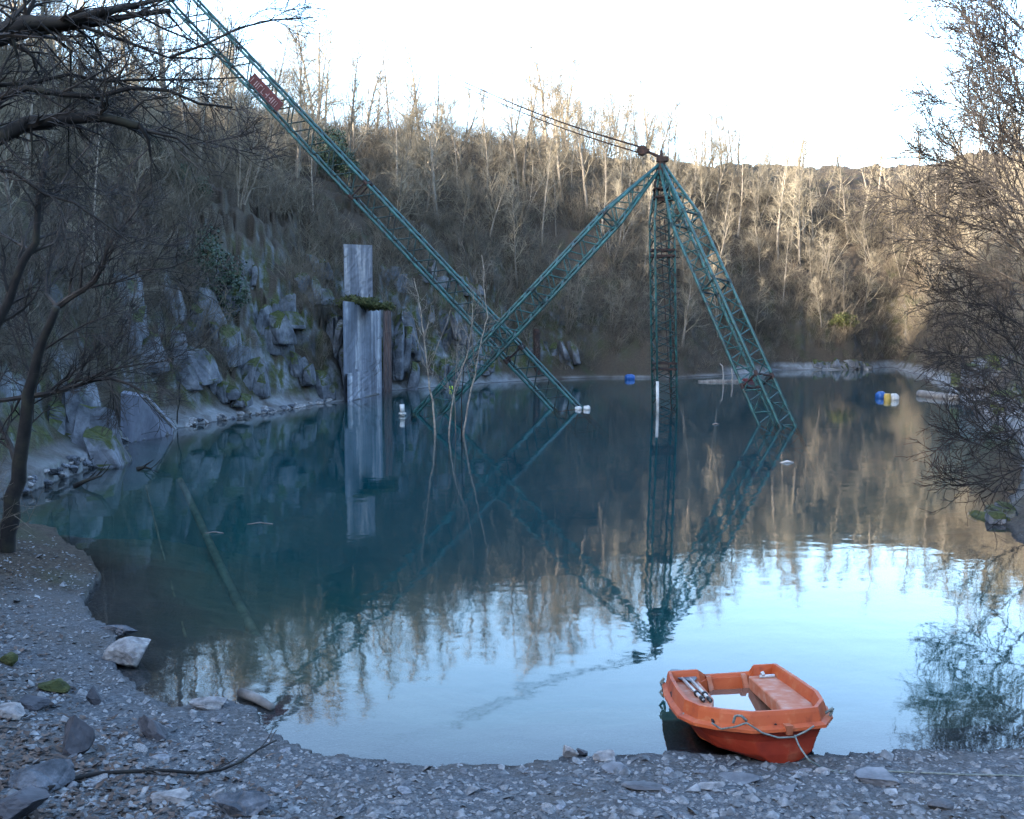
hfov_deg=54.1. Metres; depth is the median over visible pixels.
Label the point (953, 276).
bare tree
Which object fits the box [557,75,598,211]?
bare tree
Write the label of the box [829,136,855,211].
birch tree
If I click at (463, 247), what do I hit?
flooded sapling
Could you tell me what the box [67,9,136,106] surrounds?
bare tree
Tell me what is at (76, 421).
rock outcrop
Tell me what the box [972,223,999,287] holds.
bare tree
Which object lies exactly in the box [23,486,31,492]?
shore stone
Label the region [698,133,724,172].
bare tree
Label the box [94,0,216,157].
bare tree
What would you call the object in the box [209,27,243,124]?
bare tree
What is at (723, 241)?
bare tree
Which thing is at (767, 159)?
bare tree
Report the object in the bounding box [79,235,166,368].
bare tree
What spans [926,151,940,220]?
birch tree
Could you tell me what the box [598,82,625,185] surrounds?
bare tree
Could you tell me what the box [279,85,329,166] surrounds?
bare tree
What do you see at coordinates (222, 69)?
bare tree
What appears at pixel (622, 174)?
bare tree
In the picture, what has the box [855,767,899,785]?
stone
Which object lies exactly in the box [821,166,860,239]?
bare tree
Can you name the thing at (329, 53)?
bare tree
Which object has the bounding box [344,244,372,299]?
concrete block
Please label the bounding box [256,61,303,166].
bare tree
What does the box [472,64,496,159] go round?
birch tree
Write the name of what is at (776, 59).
sky
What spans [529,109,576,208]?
bare tree
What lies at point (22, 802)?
stone
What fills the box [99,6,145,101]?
bare tree
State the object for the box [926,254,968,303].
bare tree
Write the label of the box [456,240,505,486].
flooded sapling
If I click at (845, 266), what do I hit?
bare tree
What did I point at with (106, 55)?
bare tree
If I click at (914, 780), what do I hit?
slate chip
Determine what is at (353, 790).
slate chip
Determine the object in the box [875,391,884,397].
barrel
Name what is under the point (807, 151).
bare tree
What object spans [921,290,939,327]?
bare tree
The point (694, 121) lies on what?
birch tree
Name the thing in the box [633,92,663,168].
birch tree
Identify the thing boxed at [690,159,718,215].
bare tree
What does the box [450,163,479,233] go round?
bare tree
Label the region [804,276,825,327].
bare tree
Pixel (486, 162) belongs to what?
bare tree
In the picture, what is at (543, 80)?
bare tree
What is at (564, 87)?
birch tree
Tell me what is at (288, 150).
bare tree
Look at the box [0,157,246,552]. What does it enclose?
bankside tree
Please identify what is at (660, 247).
bare tree
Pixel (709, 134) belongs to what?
bare tree
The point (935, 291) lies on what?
bare tree
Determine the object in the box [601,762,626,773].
stone
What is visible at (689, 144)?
bare tree
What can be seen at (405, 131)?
bare tree
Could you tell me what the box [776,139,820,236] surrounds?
bare tree
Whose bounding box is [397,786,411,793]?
slate chip
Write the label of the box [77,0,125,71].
bare tree
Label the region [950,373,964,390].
rock outcrop
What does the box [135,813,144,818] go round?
slate chip
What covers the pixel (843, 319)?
evergreen bush
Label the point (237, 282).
evergreen bush
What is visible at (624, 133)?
bare tree
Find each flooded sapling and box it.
[402,270,450,486]
[435,319,472,481]
[442,289,484,488]
[446,225,486,486]
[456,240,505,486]
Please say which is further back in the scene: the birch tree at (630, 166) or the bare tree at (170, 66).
the birch tree at (630, 166)
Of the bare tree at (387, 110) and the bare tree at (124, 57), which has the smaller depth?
the bare tree at (124, 57)
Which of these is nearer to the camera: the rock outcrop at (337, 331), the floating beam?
the rock outcrop at (337, 331)
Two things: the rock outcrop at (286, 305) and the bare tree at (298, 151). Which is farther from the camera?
the bare tree at (298, 151)
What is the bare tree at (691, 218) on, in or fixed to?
on the ground
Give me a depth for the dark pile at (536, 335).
80.63 m
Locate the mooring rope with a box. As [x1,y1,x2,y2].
[794,735,1023,776]
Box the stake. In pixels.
[720,364,723,382]
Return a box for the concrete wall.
[343,301,381,401]
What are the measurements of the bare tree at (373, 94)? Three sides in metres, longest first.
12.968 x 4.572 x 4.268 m
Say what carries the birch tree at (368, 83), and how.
on the ground
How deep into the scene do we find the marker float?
45.72 m
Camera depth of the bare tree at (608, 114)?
123.69 m
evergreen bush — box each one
[85,275,143,313]
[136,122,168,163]
[157,159,213,196]
[171,222,252,319]
[306,125,363,183]
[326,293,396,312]
[827,311,859,327]
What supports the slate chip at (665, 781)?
on the ground
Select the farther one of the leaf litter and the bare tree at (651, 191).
the bare tree at (651, 191)
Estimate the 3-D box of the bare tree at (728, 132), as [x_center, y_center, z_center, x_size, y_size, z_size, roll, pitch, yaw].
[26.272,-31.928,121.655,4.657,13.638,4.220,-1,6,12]
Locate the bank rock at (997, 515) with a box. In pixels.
[985,509,1018,524]
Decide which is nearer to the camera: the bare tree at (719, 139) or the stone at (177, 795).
the stone at (177, 795)
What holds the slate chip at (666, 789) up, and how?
on the ground
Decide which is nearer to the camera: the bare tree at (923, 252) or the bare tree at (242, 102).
the bare tree at (242, 102)
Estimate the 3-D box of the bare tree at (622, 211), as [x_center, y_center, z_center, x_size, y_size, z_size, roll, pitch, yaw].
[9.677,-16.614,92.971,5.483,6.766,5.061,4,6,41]
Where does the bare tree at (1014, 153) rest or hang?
on the ground
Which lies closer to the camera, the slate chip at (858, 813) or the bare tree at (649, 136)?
the slate chip at (858, 813)
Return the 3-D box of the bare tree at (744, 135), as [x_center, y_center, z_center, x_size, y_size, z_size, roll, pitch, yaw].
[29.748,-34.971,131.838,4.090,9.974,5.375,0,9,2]
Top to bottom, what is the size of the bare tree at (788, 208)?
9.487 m
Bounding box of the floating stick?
[247,522,272,524]
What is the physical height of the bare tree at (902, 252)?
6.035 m
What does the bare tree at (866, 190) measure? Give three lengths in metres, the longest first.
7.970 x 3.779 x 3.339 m
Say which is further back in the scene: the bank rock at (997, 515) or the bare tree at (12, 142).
the bare tree at (12, 142)
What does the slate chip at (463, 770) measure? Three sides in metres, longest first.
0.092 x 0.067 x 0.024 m
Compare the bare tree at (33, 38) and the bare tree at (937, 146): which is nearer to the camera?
the bare tree at (33, 38)
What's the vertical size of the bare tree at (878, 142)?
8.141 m
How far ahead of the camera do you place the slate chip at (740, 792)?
7.49 m
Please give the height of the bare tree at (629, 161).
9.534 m
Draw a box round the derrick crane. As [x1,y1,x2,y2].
[165,0,818,483]
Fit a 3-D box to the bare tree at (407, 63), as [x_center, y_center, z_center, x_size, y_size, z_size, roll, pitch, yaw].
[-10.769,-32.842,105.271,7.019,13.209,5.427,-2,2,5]
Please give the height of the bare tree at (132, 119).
6.109 m
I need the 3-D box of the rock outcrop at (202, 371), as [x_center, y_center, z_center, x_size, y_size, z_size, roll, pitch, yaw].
[-14.208,-1.896,43.249,2.955,3.569,1.908,0,4,0]
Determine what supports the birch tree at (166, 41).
on the ground
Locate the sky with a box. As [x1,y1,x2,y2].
[2,0,1023,168]
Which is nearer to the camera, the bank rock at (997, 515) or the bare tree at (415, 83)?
the bank rock at (997, 515)
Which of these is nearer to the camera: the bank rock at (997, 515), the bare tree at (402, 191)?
the bank rock at (997, 515)
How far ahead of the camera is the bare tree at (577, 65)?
125.03 m
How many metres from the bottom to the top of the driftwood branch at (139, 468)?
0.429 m
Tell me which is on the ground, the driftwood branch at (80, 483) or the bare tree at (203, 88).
the bare tree at (203, 88)
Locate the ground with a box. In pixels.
[0,99,1023,818]
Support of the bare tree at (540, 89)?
on the ground
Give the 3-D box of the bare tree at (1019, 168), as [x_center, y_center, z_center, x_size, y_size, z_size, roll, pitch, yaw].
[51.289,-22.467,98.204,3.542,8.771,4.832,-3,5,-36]
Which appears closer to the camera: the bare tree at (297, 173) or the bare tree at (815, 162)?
the bare tree at (297, 173)
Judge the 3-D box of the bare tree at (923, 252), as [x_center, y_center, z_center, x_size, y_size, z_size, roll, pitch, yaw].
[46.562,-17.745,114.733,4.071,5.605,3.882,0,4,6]
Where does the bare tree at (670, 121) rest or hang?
on the ground
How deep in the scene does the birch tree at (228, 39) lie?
88.01 m
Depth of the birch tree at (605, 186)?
94.40 m
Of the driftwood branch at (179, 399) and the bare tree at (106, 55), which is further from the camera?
the bare tree at (106, 55)
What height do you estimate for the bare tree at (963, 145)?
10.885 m
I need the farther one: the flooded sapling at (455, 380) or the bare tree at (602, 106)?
the bare tree at (602, 106)
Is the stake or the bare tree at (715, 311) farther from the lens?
the bare tree at (715, 311)
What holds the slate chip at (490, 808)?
on the ground
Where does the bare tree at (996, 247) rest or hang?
on the ground
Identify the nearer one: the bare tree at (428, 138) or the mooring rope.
the mooring rope
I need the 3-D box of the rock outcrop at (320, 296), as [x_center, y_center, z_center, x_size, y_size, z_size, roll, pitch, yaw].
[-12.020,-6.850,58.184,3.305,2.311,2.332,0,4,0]
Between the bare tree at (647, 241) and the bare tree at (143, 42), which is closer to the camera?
the bare tree at (143, 42)
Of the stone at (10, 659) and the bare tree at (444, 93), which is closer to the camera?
the stone at (10, 659)
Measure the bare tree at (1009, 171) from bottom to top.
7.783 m
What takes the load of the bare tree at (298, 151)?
on the ground
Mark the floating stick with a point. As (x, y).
(260, 522)
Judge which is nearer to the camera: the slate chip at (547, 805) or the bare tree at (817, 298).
the slate chip at (547, 805)
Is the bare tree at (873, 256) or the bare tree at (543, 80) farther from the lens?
the bare tree at (543, 80)
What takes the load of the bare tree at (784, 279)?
on the ground
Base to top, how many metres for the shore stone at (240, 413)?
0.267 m
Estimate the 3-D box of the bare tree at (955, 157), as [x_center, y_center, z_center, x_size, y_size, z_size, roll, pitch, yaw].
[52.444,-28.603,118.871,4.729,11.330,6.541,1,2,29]
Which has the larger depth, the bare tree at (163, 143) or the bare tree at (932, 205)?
the bare tree at (932, 205)
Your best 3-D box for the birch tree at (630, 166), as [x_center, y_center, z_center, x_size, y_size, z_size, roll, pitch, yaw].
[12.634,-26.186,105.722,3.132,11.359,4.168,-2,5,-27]
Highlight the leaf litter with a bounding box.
[0,552,316,818]
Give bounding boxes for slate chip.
[67,781,77,789]
[85,780,106,787]
[91,773,107,780]
[133,743,147,752]
[134,774,145,778]
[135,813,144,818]
[150,754,169,759]
[188,810,206,818]
[190,744,203,749]
[215,713,223,718]
[270,787,282,792]
[280,747,290,752]
[348,788,356,792]
[349,804,363,813]
[393,799,412,804]
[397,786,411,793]
[400,780,411,786]
[405,806,420,812]
[460,768,467,772]
[486,806,496,810]
[490,789,499,793]
[490,814,499,818]
[536,774,547,779]
[541,802,556,810]
[555,804,565,809]
[661,787,671,792]
[663,778,669,784]
[664,767,673,774]
[679,812,692,817]
[694,769,707,773]
[719,765,727,770]
[732,790,742,795]
[798,768,811,771]
[829,800,837,804]
[848,810,869,817]
[908,778,923,783]
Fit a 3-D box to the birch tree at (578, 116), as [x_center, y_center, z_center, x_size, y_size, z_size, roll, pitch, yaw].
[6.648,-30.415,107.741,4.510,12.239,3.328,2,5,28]
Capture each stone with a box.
[0,652,18,665]
[0,702,25,719]
[0,786,49,818]
[7,758,74,791]
[18,695,49,711]
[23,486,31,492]
[28,481,35,486]
[37,678,70,692]
[44,479,52,486]
[48,468,59,474]
[61,463,69,467]
[62,715,94,755]
[66,455,80,461]
[69,465,78,473]
[82,460,91,465]
[86,685,101,704]
[100,625,137,635]
[102,636,150,667]
[137,715,167,740]
[150,788,190,803]
[189,417,196,421]
[189,696,226,709]
[210,788,225,797]
[214,790,270,816]
[236,411,244,415]
[562,745,578,756]
[577,748,587,755]
[593,749,615,761]
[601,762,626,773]
[621,781,670,790]
[698,781,725,789]
[719,772,761,784]
[778,783,797,791]
[815,767,830,773]
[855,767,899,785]
[926,798,953,809]
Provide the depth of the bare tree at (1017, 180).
93.98 m
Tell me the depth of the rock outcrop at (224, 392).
44.89 m
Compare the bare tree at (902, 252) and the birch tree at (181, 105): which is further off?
the bare tree at (902, 252)
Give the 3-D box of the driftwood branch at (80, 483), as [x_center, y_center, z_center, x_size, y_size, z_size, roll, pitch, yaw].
[-10.319,1.616,24.866,1.042,0.682,0.436,1,4,9]
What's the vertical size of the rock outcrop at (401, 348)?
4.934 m
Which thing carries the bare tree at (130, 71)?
on the ground
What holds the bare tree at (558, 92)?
on the ground
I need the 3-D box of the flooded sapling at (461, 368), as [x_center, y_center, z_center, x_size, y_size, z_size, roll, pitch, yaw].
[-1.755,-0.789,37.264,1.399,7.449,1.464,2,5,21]
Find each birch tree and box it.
[53,123,115,317]
[137,3,177,85]
[154,0,194,139]
[154,6,188,77]
[214,0,244,96]
[294,116,318,210]
[358,50,384,126]
[380,73,409,193]
[406,82,444,201]
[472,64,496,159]
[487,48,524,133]
[514,24,562,157]
[552,49,581,142]
[562,70,596,174]
[596,147,619,234]
[615,109,641,199]
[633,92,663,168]
[683,109,707,193]
[693,85,716,163]
[723,142,751,237]
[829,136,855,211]
[865,99,898,202]
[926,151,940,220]
[965,111,984,169]
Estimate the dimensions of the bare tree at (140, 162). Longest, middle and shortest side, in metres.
7.624 x 3.022 x 2.968 m
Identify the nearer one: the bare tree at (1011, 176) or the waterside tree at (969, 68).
the waterside tree at (969, 68)
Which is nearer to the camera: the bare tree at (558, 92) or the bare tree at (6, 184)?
the bare tree at (6, 184)
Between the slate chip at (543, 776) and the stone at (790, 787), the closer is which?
the stone at (790, 787)
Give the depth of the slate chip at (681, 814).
7.08 m
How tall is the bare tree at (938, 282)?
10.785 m
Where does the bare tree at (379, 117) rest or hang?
on the ground
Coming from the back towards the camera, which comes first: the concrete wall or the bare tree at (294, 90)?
the bare tree at (294, 90)
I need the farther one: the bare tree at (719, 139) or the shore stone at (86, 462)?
the bare tree at (719, 139)
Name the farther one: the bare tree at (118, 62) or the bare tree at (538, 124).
the bare tree at (538, 124)
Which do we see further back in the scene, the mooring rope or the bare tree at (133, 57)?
the bare tree at (133, 57)
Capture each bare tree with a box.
[0,0,86,70]
[0,51,33,263]
[0,98,29,168]
[1,0,53,56]
[6,0,66,64]
[7,40,64,191]
[18,0,98,109]
[32,0,75,70]
[42,0,99,71]
[53,26,129,98]
[65,0,104,74]
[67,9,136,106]
[71,29,118,104]
[72,62,165,164]
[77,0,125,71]
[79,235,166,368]
[87,31,160,121]
[89,0,148,118]
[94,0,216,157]
[96,0,184,96]
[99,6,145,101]
[106,83,170,232]
[112,1,157,117]
[135,29,194,120]
[141,108,214,217]
[181,0,238,171]
[185,11,236,131]
[187,54,232,124]
[189,0,244,126]
[193,34,246,107]
[196,74,266,181]
[197,80,265,186]
[199,10,247,133]
[201,22,238,172]
[208,47,278,128]
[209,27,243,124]
[214,60,304,144]
[214,101,292,209]
[246,107,308,186]
[253,15,297,173]
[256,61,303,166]
[257,154,317,225]
[270,25,333,131]
[274,16,344,177]
[275,77,316,155]
[276,0,334,116]
[276,68,315,134]
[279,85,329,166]
[290,10,351,176]
[302,0,340,116]
[303,16,344,141]
[315,64,347,149]
[325,20,375,188]
[328,77,403,153]
[329,97,363,140]
[334,34,382,150]
[357,28,399,152]
[360,67,426,140]
[365,26,399,143]
[366,71,402,144]
[381,136,430,231]
[382,37,435,143]
[382,106,424,161]
[383,103,430,184]
[385,138,462,222]
[389,94,461,225]
[394,53,434,149]
[398,50,432,131]
[411,93,466,174]
[423,40,452,170]
[429,58,455,161]
[429,99,474,171]
[438,87,469,192]
[446,63,504,144]
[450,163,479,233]
[459,79,507,190]
[469,115,513,174]
[476,137,500,210]
[480,162,518,236]
[481,87,535,182]
[494,72,538,161]
[497,155,556,216]
[501,176,528,289]
[507,302,536,356]
[510,56,555,188]
[513,37,564,145]
[514,89,545,173]
[524,101,551,145]
[528,149,564,251]
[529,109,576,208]
[534,69,561,129]
[535,67,558,130]
[536,61,576,199]
[537,54,568,132]
[539,157,562,235]
[545,49,575,156]
[545,81,581,150]
[550,259,600,333]
[554,55,591,139]
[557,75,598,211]
[559,111,587,187]
[560,101,617,183]
[566,106,597,146]
[567,103,591,156]
[568,96,590,159]
[569,84,634,167]
[569,97,602,140]
[572,102,636,167]
[586,87,638,162]
[587,59,604,153]
[588,192,649,261]
[590,83,609,138]
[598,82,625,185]
[600,86,629,158]
[602,280,635,334]
[605,104,633,156]
[607,127,634,187]
[608,85,641,158]
[608,158,659,217]
[609,176,639,242]
[612,126,668,206]
[618,105,659,169]
[620,78,683,167]
[629,106,665,182]
[630,62,665,146]
[638,107,666,149]
[639,229,668,322]
[640,212,658,280]
[641,117,672,236]
[641,227,679,272]
[655,100,684,149]
[655,103,671,155]
[658,67,689,161]
[658,159,693,196]
[658,176,689,218]
[658,186,701,245]
[659,93,678,155]
[664,117,691,228]
[665,140,714,199]
[673,262,708,347]
[675,141,706,179]
[676,230,696,276]
[677,183,703,257]
[678,99,732,169]
[682,206,720,253]
[688,109,730,184]
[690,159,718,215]
[696,251,723,336]
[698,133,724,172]
[702,110,734,194]
[702,123,745,208]
[705,248,728,319]
[711,199,741,287]
[713,216,737,284]
[715,174,740,255]
[716,105,748,179]
[717,90,746,181]
[717,132,759,198]
[727,106,752,175]
[733,233,748,287]
[738,141,776,197]
[741,178,790,234]
[746,152,782,217]
[747,142,776,184]
[747,277,776,333]
[748,209,768,271]
[749,155,803,228]
[760,132,783,191]
[763,129,808,230]
[765,126,800,259]
[772,224,802,309]
[773,168,814,264]
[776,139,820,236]
[781,160,807,252]
[782,117,822,200]
[785,103,817,214]
[792,129,810,186]
[796,155,829,259]
[798,230,846,289]
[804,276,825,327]
[806,151,847,196]
[810,169,830,232]
[814,227,836,303]
[816,227,858,285]
[819,131,846,192]
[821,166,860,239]
[831,260,853,309]
[838,202,880,263]
[843,132,871,186]
[856,219,880,286]
[858,162,883,222]
[860,252,886,313]
[868,137,897,189]
[880,166,904,236]
[885,228,918,277]
[888,150,939,194]
[889,164,941,220]
[904,117,930,177]
[905,169,971,248]
[905,229,937,272]
[917,262,962,328]
[921,236,953,331]
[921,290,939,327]
[926,126,946,175]
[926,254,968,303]
[929,248,978,317]
[933,244,988,349]
[941,122,972,209]
[947,159,977,233]
[948,116,977,194]
[948,263,975,320]
[956,198,994,243]
[960,75,991,159]
[961,212,977,250]
[965,192,1004,273]
[965,214,1014,260]
[970,140,1003,182]
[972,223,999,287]
[977,80,1018,164]
[978,186,1023,230]
[978,219,1011,272]
[986,152,1023,212]
[998,246,1023,315]
[999,140,1022,202]
[1003,121,1023,186]
[1004,296,1023,342]
[1007,161,1023,215]
[1009,141,1023,193]
[1009,203,1023,272]
[1009,206,1023,273]
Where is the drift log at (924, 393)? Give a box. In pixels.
[916,390,959,399]
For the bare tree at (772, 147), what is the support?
on the ground
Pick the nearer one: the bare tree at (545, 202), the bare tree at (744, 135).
the bare tree at (545, 202)
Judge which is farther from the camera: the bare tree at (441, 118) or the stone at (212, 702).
the bare tree at (441, 118)
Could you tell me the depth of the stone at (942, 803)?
7.31 m
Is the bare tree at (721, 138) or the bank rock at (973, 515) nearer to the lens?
the bank rock at (973, 515)
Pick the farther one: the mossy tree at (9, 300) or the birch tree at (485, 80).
the birch tree at (485, 80)
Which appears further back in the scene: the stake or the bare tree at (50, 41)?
the stake
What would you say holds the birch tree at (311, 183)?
on the ground
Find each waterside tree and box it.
[837,0,1023,397]
[885,0,1023,547]
[909,138,1023,461]
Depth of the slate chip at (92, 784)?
7.38 m
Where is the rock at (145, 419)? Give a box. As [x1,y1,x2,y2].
[121,390,172,441]
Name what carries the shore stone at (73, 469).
on the ground
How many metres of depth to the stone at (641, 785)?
7.82 m
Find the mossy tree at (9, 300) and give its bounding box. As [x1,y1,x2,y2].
[0,53,169,328]
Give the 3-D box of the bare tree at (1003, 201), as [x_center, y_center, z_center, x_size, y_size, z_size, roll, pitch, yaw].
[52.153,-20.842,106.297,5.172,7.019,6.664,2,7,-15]
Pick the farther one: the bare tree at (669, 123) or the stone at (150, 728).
the bare tree at (669, 123)
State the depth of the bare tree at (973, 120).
131.01 m
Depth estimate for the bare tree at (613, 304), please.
86.16 m
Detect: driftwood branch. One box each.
[73,461,109,488]
[136,459,160,472]
[176,374,182,424]
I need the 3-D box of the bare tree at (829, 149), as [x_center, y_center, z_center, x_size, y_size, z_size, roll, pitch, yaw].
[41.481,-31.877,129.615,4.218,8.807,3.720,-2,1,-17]
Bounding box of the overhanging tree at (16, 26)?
[0,0,337,282]
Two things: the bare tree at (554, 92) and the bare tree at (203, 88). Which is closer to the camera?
the bare tree at (203, 88)
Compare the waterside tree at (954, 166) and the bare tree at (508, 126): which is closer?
the waterside tree at (954, 166)
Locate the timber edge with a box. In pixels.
[143,395,172,427]
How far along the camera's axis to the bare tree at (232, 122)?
65.26 m
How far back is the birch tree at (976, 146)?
123.47 m
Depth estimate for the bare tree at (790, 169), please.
116.56 m
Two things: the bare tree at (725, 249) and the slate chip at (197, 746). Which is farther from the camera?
the bare tree at (725, 249)
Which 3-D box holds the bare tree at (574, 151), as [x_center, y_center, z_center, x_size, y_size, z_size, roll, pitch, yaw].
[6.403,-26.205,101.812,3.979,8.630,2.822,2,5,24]
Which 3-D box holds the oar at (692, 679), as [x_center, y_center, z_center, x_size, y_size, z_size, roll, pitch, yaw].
[1.823,2.745,10.003,0.151,0.159,1.185,0,4,0]
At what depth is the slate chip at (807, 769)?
8.43 m
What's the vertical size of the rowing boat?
0.661 m
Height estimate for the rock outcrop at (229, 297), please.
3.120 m
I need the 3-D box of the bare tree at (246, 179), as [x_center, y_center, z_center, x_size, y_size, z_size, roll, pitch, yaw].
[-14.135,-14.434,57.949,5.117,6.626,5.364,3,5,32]
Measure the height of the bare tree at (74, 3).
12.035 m
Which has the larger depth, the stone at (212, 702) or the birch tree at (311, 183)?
the birch tree at (311, 183)
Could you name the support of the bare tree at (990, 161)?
on the ground
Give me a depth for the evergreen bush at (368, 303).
57.80 m
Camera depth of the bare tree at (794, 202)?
113.59 m
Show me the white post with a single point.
(657, 395)
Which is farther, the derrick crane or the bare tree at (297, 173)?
the bare tree at (297, 173)
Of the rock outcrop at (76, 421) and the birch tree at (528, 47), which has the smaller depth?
the rock outcrop at (76, 421)
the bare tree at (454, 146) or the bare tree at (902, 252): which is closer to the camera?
the bare tree at (454, 146)
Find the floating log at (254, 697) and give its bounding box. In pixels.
[236,688,274,710]
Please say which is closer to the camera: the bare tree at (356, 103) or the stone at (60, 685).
the stone at (60, 685)
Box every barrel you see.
[625,374,634,378]
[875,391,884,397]
[884,393,890,399]
[891,393,898,399]
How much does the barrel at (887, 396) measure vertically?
0.600 m
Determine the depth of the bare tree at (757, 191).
114.04 m
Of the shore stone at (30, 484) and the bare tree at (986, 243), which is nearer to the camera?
the shore stone at (30, 484)
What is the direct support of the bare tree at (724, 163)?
on the ground
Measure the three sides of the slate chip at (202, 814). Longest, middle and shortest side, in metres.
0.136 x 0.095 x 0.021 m
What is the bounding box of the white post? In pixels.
[656,381,658,409]
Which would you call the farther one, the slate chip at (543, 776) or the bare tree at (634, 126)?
the bare tree at (634, 126)
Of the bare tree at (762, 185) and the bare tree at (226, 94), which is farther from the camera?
the bare tree at (762, 185)
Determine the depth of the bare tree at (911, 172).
124.01 m
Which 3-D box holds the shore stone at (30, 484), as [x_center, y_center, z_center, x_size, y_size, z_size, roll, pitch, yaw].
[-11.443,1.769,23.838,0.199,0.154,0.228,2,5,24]
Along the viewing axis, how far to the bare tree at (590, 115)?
126.99 m
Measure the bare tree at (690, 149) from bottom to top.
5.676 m
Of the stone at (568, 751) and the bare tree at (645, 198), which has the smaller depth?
the stone at (568, 751)
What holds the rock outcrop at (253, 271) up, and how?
on the ground
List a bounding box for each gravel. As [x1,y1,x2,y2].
[0,535,1023,818]
[0,535,1023,818]
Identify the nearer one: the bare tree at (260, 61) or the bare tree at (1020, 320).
the bare tree at (1020, 320)
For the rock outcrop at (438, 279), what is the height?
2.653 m
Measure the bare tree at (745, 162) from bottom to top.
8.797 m
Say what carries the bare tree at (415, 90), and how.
on the ground
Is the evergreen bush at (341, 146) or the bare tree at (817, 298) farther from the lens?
the bare tree at (817, 298)
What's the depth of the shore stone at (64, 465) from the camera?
26.30 m
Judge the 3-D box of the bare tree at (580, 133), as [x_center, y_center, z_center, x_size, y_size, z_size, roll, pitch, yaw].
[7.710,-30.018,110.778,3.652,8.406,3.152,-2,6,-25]
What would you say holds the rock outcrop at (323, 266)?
on the ground
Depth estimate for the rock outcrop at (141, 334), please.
40.90 m
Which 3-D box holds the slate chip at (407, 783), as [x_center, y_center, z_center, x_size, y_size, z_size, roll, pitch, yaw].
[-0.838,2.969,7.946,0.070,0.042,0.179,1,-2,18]
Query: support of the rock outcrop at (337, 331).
on the ground
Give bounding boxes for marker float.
[399,404,405,415]
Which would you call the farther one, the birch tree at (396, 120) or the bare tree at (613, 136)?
the bare tree at (613, 136)
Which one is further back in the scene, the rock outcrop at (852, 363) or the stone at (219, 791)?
the rock outcrop at (852, 363)
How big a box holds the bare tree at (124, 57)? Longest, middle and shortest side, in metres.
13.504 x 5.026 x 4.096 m
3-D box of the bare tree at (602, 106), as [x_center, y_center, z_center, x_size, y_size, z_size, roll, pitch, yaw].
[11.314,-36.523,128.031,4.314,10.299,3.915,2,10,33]
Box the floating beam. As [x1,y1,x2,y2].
[698,379,742,381]
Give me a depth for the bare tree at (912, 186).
122.63 m
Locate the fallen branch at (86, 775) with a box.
[48,728,277,790]
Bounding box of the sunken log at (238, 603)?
[177,477,272,659]
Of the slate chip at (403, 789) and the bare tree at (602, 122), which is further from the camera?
the bare tree at (602, 122)
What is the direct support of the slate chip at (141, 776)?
on the ground
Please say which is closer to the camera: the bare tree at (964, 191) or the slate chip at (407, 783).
the slate chip at (407, 783)
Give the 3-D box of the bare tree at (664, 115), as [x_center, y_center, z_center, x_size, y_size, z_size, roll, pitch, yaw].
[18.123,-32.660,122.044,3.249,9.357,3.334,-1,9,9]
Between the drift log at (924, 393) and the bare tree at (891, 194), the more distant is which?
the bare tree at (891, 194)
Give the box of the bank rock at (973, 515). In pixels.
[966,501,1015,522]
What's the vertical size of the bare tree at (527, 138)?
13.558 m
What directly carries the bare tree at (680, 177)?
on the ground
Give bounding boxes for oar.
[669,669,704,701]
[686,676,712,702]
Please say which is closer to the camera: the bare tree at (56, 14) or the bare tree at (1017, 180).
the bare tree at (56, 14)
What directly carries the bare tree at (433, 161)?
on the ground
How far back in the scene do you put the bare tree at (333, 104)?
79.68 m
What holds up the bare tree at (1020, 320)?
on the ground
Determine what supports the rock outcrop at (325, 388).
on the ground
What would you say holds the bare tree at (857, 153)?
on the ground
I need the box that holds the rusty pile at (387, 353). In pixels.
[383,309,391,391]
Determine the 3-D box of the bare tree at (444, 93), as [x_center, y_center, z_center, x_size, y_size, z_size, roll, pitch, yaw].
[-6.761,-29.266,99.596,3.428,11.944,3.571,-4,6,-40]
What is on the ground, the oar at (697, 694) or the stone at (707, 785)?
the stone at (707, 785)
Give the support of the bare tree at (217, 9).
on the ground
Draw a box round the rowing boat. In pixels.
[659,663,833,762]
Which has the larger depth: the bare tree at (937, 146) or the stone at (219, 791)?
the bare tree at (937, 146)
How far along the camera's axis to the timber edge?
35.88 m
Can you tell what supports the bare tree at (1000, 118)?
on the ground
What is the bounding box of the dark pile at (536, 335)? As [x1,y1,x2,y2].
[533,329,540,374]
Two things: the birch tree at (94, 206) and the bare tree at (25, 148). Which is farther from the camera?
the bare tree at (25, 148)
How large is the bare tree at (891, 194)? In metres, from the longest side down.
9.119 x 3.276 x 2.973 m
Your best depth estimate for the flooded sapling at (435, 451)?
37.47 m
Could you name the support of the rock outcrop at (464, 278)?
on the ground
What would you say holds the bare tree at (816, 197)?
on the ground
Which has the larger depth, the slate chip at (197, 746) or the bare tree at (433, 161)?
the bare tree at (433, 161)
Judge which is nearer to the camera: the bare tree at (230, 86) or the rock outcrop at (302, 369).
the rock outcrop at (302, 369)
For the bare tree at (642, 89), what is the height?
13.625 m
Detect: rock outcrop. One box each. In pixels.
[47,379,131,470]
[112,272,169,372]
[153,264,196,338]
[162,325,221,390]
[185,287,242,366]
[206,274,241,319]
[207,381,252,406]
[239,345,270,397]
[240,259,257,289]
[256,305,296,355]
[271,293,305,328]
[282,345,316,385]
[289,271,334,305]
[303,253,333,285]
[314,370,336,399]
[315,306,342,327]
[326,317,357,386]
[381,263,406,293]
[392,321,419,389]
[394,308,421,361]
[414,260,449,287]
[428,303,469,350]
[431,359,461,385]
[450,276,483,295]
[470,355,494,375]
[543,340,580,368]
[812,358,872,369]
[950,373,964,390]
[960,353,1013,394]
[972,383,1023,418]

